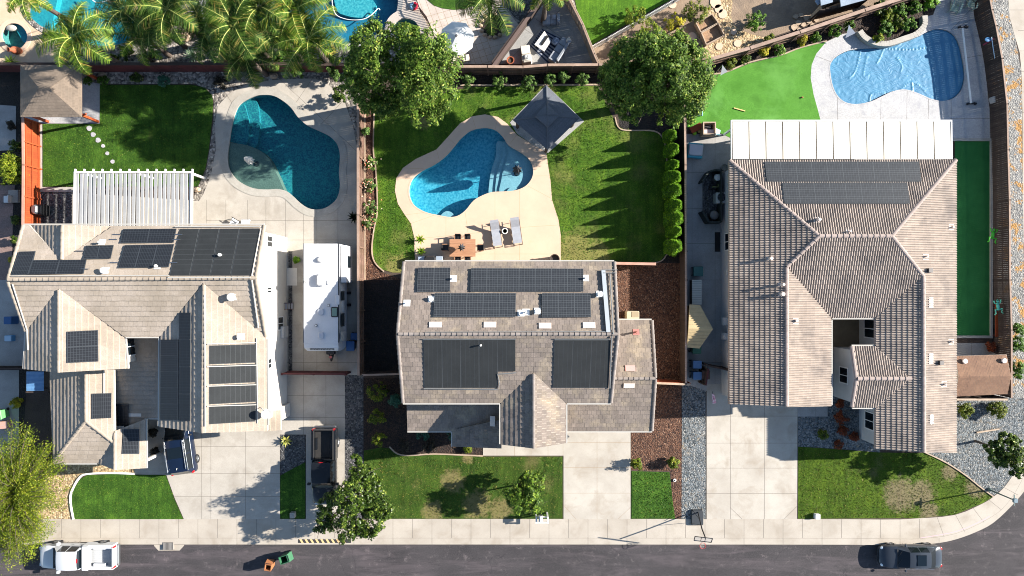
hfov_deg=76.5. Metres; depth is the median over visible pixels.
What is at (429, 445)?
shrub
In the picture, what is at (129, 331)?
two storey house
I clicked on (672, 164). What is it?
cypress
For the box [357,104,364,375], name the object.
board fence
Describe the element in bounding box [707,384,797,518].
driveway
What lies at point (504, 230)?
side table
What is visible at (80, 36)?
palm tree
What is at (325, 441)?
pickup truck
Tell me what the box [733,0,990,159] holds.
pool deck
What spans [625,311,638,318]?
air conditioner
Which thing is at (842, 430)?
shrub
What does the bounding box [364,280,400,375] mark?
side yard
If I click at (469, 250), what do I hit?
dining table
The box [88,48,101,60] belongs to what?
shrub
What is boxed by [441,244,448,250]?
dining chair
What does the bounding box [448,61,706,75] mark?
board fence
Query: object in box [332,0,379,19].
pool coping
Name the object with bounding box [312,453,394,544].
shade tree
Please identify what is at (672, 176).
cypress
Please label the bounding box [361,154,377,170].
rose bush
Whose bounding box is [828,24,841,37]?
shrub
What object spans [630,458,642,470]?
shrub
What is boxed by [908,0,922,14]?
shrub
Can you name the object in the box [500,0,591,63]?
concrete patio
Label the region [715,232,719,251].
door mat
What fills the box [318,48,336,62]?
shrub
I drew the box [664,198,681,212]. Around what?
cypress
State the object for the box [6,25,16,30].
boulder
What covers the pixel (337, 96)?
shrub
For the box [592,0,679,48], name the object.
picket fence
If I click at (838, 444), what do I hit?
shrub
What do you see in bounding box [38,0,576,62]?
rock bed
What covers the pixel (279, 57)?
shrub
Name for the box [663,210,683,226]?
cypress
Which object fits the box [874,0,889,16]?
shrub
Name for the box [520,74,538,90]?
rose bush
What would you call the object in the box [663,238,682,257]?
cypress
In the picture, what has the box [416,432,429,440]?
shrub
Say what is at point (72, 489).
lawn edging
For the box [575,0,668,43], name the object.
lawn
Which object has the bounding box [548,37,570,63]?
outdoor sofa
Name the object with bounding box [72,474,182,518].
lawn
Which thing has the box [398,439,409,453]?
shrub
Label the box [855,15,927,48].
seat wall
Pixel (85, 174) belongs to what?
pergola
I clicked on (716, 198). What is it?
air conditioner
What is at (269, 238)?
window
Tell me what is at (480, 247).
dining chair
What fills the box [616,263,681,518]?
mulch bed
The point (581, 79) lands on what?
rose bush
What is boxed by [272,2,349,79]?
palm tree
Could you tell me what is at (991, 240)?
fence
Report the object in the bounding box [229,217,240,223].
patio chair
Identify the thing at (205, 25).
palm tree
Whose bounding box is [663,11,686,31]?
shrub
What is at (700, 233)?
side walk
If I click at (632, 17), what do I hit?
shrub
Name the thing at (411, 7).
pool float
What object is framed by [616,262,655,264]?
board fence
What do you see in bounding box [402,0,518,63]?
paver patio
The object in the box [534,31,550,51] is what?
coffee table
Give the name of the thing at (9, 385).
entry path
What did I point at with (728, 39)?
tan gravel path
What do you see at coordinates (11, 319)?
storage tub
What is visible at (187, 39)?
boulder
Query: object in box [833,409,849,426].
shrub
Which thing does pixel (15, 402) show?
shrub
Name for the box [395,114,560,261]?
pool deck
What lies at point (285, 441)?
agave
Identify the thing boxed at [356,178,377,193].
rose bush
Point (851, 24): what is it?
shrub
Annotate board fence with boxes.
[0,62,344,71]
[0,366,23,369]
[21,117,41,224]
[281,371,350,375]
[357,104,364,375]
[363,370,398,375]
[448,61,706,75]
[564,0,599,67]
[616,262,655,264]
[657,379,690,385]
[679,105,687,383]
[702,362,727,370]
[705,0,913,66]
[956,395,1007,399]
[973,0,1012,397]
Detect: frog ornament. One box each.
[987,228,997,243]
[993,299,1003,314]
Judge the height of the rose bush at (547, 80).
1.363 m
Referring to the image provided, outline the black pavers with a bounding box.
[40,192,71,223]
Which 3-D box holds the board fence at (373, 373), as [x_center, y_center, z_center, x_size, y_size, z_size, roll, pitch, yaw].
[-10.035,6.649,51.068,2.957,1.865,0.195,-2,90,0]
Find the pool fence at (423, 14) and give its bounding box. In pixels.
[416,0,434,36]
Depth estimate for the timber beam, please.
51.89 m
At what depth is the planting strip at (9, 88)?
52.00 m
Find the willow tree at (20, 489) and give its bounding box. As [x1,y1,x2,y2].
[0,418,72,570]
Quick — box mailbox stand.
[535,512,548,523]
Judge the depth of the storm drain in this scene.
52.13 m
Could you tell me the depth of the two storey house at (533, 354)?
45.68 m
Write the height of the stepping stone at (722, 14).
0.060 m
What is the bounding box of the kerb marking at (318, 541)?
[298,539,350,542]
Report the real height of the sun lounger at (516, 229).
0.950 m
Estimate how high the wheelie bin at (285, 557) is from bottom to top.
1.065 m
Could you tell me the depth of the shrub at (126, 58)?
51.41 m
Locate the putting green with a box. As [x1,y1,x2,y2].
[955,141,989,335]
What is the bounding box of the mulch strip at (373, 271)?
[365,109,400,279]
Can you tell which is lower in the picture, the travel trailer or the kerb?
the kerb
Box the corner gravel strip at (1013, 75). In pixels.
[987,0,1023,397]
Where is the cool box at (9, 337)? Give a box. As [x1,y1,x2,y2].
[4,335,15,340]
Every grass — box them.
[42,85,674,518]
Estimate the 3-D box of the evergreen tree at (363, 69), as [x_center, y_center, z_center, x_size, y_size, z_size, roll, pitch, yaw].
[-9.410,-14.787,46.483,5.195,11.046,4.902,-44,90,0]
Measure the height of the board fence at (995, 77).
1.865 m
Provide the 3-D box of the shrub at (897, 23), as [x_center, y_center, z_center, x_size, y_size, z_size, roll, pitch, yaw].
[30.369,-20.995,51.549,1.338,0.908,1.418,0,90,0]
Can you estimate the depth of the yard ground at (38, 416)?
52.00 m
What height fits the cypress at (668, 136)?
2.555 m
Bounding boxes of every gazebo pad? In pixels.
[20,74,99,122]
[510,86,583,152]
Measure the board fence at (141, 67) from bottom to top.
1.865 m
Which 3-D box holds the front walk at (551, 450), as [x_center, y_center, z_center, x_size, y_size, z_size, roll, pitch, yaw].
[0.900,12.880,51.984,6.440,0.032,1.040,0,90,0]
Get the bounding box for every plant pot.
[507,56,513,63]
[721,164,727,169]
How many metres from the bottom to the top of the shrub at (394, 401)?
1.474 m
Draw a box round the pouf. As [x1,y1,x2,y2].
[551,37,559,45]
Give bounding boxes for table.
[241,220,249,223]
[450,239,475,256]
[502,228,507,233]
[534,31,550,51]
[687,142,702,158]
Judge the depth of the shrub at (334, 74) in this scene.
50.65 m
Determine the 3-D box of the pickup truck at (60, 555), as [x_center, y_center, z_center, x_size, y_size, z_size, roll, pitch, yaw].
[-34.211,21.141,51.185,6.200,1.910,2.440,0,90,0]
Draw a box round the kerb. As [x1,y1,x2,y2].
[7,476,1023,544]
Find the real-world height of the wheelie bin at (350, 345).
0.880 m
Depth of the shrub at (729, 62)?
51.47 m
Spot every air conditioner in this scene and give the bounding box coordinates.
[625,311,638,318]
[713,192,724,204]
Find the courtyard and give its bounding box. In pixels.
[831,318,858,346]
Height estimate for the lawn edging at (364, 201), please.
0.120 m
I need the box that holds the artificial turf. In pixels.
[688,42,825,136]
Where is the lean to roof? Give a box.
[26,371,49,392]
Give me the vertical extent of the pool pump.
0.540 m
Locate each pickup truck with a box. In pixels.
[40,540,119,573]
[307,425,339,504]
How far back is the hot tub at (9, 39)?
51.97 m
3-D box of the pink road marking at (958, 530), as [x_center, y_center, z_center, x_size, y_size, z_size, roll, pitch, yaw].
[35.496,19.290,51.986,5.806,0.001,0.417,-18,90,0]
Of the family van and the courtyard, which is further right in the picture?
the courtyard
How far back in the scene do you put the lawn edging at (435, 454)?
51.90 m
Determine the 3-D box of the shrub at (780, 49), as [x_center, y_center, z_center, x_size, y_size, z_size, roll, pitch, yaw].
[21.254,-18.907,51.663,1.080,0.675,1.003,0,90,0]
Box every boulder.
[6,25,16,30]
[181,33,191,41]
[194,187,200,191]
[270,72,277,78]
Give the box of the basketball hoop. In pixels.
[691,509,712,548]
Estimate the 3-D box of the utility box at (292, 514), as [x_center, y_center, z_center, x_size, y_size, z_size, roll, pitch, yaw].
[-17.453,18.073,51.780,0.400,0.400,0.440,0,90,0]
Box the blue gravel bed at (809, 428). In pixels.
[798,396,879,451]
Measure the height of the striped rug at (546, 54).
0.005 m
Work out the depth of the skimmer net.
50.38 m
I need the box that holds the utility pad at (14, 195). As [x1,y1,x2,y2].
[8,190,19,202]
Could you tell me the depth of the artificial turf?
51.97 m
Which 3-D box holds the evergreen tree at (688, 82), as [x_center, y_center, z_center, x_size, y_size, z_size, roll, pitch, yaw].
[11.075,-14.528,46.794,6.363,10.453,4.841,29,90,0]
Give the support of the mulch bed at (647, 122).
on the yard ground at (38, 416)
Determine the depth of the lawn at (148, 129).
51.97 m
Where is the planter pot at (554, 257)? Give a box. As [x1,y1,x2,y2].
[550,254,559,259]
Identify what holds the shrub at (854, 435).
on the blue gravel bed at (809, 428)
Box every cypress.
[661,182,681,200]
[662,129,676,143]
[662,143,678,158]
[662,170,681,185]
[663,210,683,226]
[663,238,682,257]
[664,159,679,170]
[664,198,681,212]
[665,225,681,239]
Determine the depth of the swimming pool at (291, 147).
52.87 m
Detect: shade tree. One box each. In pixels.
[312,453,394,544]
[501,470,545,515]
[974,431,1023,479]
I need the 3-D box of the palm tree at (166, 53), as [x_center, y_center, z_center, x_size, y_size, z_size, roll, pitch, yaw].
[-27.679,-18.686,49.584,4.065,4.832,3.900,0,90,0]
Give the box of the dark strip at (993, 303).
[982,45,997,341]
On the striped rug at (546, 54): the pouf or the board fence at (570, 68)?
the pouf
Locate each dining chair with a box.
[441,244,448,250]
[454,234,461,238]
[477,244,483,250]
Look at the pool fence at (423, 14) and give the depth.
50.99 m
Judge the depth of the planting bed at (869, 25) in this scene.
51.99 m
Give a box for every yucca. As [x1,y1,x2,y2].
[4,54,18,61]
[415,234,425,243]
[417,248,425,255]
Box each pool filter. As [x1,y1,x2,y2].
[708,211,718,219]
[711,174,719,181]
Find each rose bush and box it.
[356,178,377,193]
[361,127,369,135]
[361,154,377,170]
[361,215,376,234]
[362,196,381,215]
[460,72,475,89]
[492,71,506,89]
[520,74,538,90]
[543,70,556,86]
[557,70,570,83]
[575,72,589,85]
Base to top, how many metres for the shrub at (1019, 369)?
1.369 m
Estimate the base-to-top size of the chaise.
0.700 m
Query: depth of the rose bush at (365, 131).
51.13 m
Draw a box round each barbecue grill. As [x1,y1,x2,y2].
[31,204,49,215]
[418,256,442,261]
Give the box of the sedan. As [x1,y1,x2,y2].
[877,542,941,571]
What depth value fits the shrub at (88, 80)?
51.64 m
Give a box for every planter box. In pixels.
[661,21,681,33]
[666,28,687,42]
[694,14,718,34]
[700,23,724,46]
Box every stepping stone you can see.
[688,32,696,40]
[710,0,720,7]
[715,5,722,12]
[715,43,722,49]
[718,9,726,18]
[734,40,741,46]
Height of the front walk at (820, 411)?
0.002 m
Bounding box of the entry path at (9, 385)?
[0,370,18,457]
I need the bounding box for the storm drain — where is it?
[154,542,183,550]
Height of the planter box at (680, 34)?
0.500 m
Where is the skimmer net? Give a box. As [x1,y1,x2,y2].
[985,37,994,58]
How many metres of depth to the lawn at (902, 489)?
51.97 m
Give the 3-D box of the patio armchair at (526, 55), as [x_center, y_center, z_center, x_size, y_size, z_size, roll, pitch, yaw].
[1.117,-18.528,51.505,0.760,0.750,1.470,-8,90,0]
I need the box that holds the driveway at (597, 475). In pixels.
[564,432,630,518]
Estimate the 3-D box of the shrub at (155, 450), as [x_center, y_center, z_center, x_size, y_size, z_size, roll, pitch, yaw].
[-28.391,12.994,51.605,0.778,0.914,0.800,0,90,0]
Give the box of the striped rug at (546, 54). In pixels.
[530,28,560,63]
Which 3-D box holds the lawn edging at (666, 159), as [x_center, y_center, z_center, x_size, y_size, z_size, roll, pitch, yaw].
[11.307,-8.163,51.950,3.461,0.100,12.099,-14,90,0]
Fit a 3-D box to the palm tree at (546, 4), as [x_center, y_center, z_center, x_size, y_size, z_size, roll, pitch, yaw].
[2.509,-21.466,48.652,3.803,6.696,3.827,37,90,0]
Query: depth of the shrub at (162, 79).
51.40 m
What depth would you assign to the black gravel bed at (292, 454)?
51.99 m
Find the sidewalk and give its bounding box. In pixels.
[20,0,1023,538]
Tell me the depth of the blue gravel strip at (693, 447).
51.99 m
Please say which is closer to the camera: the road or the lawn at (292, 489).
the lawn at (292, 489)
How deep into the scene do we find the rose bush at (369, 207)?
51.03 m
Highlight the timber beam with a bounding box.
[976,428,999,432]
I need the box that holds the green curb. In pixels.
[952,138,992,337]
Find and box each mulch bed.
[363,378,482,454]
[452,70,601,85]
[616,263,681,518]
[617,76,684,262]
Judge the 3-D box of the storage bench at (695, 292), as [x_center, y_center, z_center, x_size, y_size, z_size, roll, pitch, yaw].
[14.554,0.330,51.580,0.760,0.800,1.940,0,90,0]
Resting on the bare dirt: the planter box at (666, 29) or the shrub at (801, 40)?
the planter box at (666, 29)
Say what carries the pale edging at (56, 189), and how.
on the yard ground at (38, 416)
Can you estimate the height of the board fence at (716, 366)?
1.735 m
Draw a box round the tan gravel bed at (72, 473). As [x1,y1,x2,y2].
[2,464,134,518]
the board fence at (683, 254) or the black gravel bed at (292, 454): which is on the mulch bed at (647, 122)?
the board fence at (683, 254)
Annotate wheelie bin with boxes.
[0,407,9,419]
[264,558,275,570]
[278,550,293,564]
[346,340,356,350]
[351,332,356,339]
[689,347,700,353]
[689,360,701,368]
[689,371,701,379]
[691,266,702,275]
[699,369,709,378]
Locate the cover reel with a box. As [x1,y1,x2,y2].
[958,25,976,104]
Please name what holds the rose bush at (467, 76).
on the mulch bed at (511, 79)
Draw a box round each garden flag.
[712,392,715,403]
[716,65,726,75]
[840,25,854,37]
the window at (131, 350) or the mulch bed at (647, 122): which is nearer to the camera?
the window at (131, 350)
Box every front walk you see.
[483,444,563,455]
[798,406,827,416]
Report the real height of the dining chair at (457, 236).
0.831 m
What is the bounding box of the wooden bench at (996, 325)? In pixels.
[993,304,1005,336]
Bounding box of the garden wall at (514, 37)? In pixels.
[492,0,543,64]
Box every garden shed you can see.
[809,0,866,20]
[956,354,1010,395]
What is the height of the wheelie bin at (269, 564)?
1.015 m
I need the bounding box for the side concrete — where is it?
[0,280,23,365]
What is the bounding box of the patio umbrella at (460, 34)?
[441,21,473,55]
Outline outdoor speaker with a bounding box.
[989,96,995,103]
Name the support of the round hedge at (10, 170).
on the planting strip at (9, 88)
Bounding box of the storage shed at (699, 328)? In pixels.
[687,304,712,347]
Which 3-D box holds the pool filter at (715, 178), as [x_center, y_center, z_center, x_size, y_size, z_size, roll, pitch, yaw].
[16.184,-8.712,51.490,0.560,0.920,0.560,0,90,0]
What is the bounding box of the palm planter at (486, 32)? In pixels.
[478,12,505,38]
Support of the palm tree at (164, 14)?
on the rock bed at (176, 50)
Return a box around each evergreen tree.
[338,14,400,122]
[380,20,465,128]
[593,28,667,126]
[646,27,717,131]
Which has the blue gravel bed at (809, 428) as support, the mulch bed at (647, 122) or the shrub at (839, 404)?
the shrub at (839, 404)
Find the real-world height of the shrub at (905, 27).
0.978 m
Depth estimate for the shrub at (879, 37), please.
51.38 m
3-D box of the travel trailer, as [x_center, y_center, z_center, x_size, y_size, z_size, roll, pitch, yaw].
[-14.190,1.242,50.143,3.320,3.670,9.144,0,90,0]
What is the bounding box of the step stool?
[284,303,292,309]
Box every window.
[127,338,135,355]
[267,235,272,247]
[267,287,271,292]
[269,358,271,368]
[278,316,283,330]
[724,233,727,250]
[839,366,847,384]
[864,319,873,338]
[864,410,873,431]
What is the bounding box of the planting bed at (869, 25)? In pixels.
[710,0,936,72]
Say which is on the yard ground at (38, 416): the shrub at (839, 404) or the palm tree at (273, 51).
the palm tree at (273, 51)
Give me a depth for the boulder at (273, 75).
51.82 m
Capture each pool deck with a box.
[72,78,362,518]
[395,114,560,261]
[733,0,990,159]
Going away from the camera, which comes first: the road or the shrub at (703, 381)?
the shrub at (703, 381)
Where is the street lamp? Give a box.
[987,488,1017,505]
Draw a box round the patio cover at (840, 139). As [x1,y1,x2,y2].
[723,120,952,158]
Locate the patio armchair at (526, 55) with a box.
[520,45,531,64]
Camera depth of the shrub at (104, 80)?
51.66 m
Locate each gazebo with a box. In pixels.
[20,65,98,122]
[513,85,579,152]
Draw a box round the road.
[0,492,1023,575]
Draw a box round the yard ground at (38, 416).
[14,0,1023,518]
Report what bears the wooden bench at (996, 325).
on the dark strip at (993, 303)
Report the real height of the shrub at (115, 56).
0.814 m
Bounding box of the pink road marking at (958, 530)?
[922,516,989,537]
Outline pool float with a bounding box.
[410,2,417,9]
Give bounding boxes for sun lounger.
[490,219,502,247]
[510,217,522,245]
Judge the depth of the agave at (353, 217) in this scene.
51.65 m
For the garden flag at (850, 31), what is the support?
on the planting bed at (869, 25)
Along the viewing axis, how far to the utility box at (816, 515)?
51.65 m
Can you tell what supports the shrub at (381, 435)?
on the mulch bed at (393, 428)
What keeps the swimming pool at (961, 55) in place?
in the pool deck at (971, 121)
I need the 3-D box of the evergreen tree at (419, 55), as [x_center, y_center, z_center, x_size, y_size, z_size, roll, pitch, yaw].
[-6.098,-15.016,46.457,5.524,11.101,6.419,-32,90,0]
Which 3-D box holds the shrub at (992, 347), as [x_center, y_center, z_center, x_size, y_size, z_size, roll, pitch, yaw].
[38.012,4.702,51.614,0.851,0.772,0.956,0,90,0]
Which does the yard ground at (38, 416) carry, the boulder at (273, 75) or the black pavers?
the black pavers
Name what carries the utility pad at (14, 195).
on the planting strip at (9, 88)
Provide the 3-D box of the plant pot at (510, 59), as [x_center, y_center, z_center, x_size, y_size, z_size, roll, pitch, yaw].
[-0.120,-18.076,51.765,0.620,0.450,0.611,0,90,0]
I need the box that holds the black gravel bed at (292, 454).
[280,435,304,474]
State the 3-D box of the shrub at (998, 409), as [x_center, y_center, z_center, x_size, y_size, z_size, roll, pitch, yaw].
[38.470,9.672,51.346,1.582,1.312,1.428,0,90,0]
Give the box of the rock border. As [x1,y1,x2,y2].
[82,72,358,200]
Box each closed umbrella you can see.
[244,156,259,166]
[513,165,521,175]
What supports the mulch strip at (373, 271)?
on the yard ground at (38, 416)
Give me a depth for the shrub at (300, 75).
50.82 m
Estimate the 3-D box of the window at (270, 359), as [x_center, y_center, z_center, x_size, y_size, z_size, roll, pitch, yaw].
[-17.977,5.600,48.100,0.045,1.000,0.800,0,90,0]
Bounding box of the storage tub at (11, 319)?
[4,316,18,323]
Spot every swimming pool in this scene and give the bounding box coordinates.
[13,0,134,50]
[220,87,346,216]
[286,0,402,50]
[408,127,533,217]
[829,28,965,104]
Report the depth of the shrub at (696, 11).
50.92 m
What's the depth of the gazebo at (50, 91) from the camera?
49.25 m
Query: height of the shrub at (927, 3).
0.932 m
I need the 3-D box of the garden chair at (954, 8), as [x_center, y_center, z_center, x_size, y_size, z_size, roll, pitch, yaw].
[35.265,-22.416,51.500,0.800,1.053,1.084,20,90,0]
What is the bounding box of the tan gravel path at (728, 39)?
[695,0,765,57]
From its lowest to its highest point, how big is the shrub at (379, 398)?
1.543 m
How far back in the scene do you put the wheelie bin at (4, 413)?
51.43 m
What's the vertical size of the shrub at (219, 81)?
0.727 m
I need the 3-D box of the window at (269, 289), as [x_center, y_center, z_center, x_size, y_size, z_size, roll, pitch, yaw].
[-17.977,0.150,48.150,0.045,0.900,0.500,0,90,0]
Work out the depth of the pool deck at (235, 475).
51.98 m
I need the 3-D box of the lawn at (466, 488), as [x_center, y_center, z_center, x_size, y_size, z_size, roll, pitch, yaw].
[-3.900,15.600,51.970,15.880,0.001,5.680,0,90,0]
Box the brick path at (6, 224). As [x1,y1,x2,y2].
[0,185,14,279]
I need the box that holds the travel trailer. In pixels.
[303,244,351,360]
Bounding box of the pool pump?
[709,184,718,189]
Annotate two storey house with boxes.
[6,224,296,469]
[396,260,656,448]
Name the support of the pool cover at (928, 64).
in the swimming pool at (961, 55)
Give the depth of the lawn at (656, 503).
51.97 m
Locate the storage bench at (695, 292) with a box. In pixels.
[690,280,701,304]
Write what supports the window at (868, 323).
in the single storey house at (810, 249)
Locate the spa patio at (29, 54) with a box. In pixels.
[0,0,70,61]
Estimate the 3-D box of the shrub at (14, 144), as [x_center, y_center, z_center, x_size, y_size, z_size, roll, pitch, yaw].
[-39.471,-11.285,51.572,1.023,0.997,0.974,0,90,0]
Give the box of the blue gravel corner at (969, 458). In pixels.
[929,398,1023,495]
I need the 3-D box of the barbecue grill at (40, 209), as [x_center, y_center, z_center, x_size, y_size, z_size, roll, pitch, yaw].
[-37.258,-6.159,51.365,0.670,1.250,0.840,0,90,0]
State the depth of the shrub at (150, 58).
51.39 m
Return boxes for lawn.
[43,85,212,185]
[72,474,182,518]
[280,463,304,518]
[364,448,562,518]
[372,86,666,271]
[428,0,474,9]
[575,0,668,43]
[632,471,674,518]
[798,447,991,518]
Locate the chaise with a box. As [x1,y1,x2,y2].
[542,13,559,25]
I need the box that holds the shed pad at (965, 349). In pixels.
[956,343,997,395]
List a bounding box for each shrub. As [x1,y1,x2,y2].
[5,120,16,130]
[7,139,21,151]
[8,397,23,408]
[10,215,20,225]
[10,235,17,243]
[83,76,93,85]
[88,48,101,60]
[97,75,110,85]
[105,53,118,61]
[117,45,134,61]
[129,72,143,82]
[144,52,155,61]
[148,428,158,437]
[149,446,159,455]
[157,74,170,86]
[212,75,227,89]
[273,52,286,61]
[291,66,304,78]
[293,256,300,263]
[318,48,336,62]
[326,66,339,81]
[332,86,350,102]
[366,381,389,401]
[367,408,386,424]
[371,431,386,447]
[387,393,400,407]
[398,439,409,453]
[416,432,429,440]
[422,439,435,453]
[463,447,471,453]
[623,4,645,27]
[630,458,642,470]
[639,16,660,32]
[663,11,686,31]
[666,456,679,468]
[680,0,710,24]
[698,366,708,385]
[724,57,737,70]
[739,54,751,64]
[745,10,766,32]
[757,47,770,55]
[762,33,774,41]
[773,43,785,56]
[797,35,807,46]
[809,31,821,42]
[817,429,828,439]
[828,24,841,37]
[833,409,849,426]
[833,439,843,449]
[835,399,844,407]
[836,426,848,435]
[842,20,854,30]
[848,431,859,441]
[872,33,884,42]
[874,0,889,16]
[877,8,894,22]
[877,20,893,37]
[889,14,903,31]
[892,2,910,19]
[901,16,917,31]
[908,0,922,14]
[922,0,939,11]
[957,402,974,419]
[985,341,996,351]
[986,401,1008,418]
[1007,335,1023,352]
[1012,322,1023,336]
[1013,361,1023,379]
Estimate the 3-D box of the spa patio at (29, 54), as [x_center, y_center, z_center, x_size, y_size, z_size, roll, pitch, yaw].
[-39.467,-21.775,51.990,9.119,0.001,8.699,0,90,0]
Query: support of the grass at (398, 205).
on the lawn at (590, 196)
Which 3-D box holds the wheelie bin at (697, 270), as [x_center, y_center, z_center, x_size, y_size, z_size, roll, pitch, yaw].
[14.687,-1.319,51.640,0.835,0.680,0.760,0,90,0]
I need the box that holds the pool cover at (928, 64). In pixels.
[830,29,963,103]
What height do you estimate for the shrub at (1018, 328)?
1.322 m
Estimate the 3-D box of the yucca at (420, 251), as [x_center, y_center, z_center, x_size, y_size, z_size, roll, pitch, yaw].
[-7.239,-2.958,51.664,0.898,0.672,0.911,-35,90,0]
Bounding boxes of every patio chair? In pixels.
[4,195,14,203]
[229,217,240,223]
[462,54,469,61]
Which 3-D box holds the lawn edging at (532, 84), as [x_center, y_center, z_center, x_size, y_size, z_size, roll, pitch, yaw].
[1.340,-16.220,51.940,11.000,0.120,0.120,0,90,0]
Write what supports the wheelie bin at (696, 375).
on the side walk at (700, 233)
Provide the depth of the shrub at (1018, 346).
50.92 m
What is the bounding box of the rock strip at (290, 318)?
[288,251,291,370]
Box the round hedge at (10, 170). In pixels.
[0,150,29,185]
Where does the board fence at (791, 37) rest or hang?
on the planting bed at (869, 25)
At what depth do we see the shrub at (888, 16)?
51.36 m
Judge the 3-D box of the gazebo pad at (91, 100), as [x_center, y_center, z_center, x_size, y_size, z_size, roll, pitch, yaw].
[-36.160,-15.460,51.980,6.400,0.001,4.600,0,90,0]
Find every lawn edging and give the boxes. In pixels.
[69,472,134,519]
[364,115,364,278]
[371,113,383,271]
[389,447,482,456]
[460,84,597,85]
[615,117,666,262]
[714,40,826,74]
[926,453,993,496]
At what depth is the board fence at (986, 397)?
50.52 m
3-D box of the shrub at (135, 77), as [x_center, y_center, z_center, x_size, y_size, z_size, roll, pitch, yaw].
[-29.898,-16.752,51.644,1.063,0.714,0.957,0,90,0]
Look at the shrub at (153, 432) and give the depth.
51.41 m
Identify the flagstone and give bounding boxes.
[791,24,797,30]
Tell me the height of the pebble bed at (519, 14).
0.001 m
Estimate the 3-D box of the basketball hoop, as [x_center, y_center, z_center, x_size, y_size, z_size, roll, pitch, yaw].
[14.482,18.777,50.358,1.571,3.265,2.241,0,90,0]
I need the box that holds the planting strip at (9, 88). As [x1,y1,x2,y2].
[0,72,37,449]
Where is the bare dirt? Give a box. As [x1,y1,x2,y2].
[594,0,888,62]
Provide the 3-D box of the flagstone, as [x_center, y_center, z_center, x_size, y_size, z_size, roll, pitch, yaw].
[22.569,-20.860,51.955,0.550,0.090,0.450,-34,90,0]
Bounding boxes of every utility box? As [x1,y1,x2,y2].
[290,511,295,517]
[814,513,819,518]
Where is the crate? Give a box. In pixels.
[0,420,11,428]
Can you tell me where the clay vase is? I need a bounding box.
[7,46,22,54]
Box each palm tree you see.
[5,0,81,25]
[32,1,120,74]
[87,0,149,41]
[108,13,171,65]
[118,0,202,47]
[130,0,187,53]
[169,0,249,63]
[196,0,260,43]
[196,0,273,63]
[222,40,279,88]
[227,0,296,46]
[253,6,310,62]
[255,0,329,51]
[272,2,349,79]
[455,0,524,35]
[530,0,566,22]
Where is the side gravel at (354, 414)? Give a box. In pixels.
[345,375,362,518]
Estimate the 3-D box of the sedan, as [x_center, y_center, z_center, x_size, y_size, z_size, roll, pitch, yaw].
[31.588,21.265,51.398,4.870,1.485,2.209,0,90,0]
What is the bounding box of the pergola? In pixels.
[73,169,205,225]
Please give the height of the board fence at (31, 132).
1.865 m
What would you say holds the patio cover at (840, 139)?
on the pool deck at (971, 121)
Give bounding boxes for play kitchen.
[690,122,719,136]
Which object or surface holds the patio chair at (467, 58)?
on the paver patio at (484, 50)
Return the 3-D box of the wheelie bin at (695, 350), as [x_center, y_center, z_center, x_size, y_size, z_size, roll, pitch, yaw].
[14.447,4.838,51.415,0.755,1.130,0.620,0,90,0]
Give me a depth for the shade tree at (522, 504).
49.14 m
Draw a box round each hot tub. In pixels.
[0,19,31,52]
[385,10,428,49]
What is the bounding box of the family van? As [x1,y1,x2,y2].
[162,428,199,475]
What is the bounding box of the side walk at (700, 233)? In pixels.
[686,134,732,390]
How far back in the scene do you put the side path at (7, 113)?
51.99 m
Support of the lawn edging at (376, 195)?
on the mulch strip at (373, 271)
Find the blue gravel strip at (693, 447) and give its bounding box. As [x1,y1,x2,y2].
[682,385,705,518]
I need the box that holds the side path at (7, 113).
[0,105,15,150]
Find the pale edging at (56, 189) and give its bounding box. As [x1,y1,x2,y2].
[39,124,72,191]
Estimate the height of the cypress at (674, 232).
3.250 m
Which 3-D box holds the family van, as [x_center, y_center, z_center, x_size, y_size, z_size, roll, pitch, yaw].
[-26.150,12.250,51.051,2.328,1.855,4.840,-9,90,0]
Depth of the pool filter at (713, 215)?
51.29 m
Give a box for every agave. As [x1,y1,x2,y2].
[183,46,197,61]
[279,436,291,446]
[347,212,356,222]
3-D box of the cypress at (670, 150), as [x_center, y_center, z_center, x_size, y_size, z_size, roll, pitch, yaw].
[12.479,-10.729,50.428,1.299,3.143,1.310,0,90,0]
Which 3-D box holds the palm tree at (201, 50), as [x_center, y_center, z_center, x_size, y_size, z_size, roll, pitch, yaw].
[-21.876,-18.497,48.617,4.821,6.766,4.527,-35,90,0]
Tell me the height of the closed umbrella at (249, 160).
2.530 m
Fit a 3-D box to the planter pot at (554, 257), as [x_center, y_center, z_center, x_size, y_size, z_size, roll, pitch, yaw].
[3.357,-2.278,51.555,0.800,0.800,0.800,0,90,0]
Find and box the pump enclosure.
[698,169,721,223]
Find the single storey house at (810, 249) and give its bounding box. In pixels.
[721,158,957,452]
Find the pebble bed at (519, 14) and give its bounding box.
[505,0,533,20]
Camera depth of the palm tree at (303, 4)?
44.86 m
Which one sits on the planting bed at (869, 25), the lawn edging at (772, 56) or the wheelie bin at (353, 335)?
the lawn edging at (772, 56)
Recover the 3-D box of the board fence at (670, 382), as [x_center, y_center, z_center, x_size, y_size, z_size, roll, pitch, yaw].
[12.408,7.368,51.068,2.765,1.865,0.205,2,90,0]
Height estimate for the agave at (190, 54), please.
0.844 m

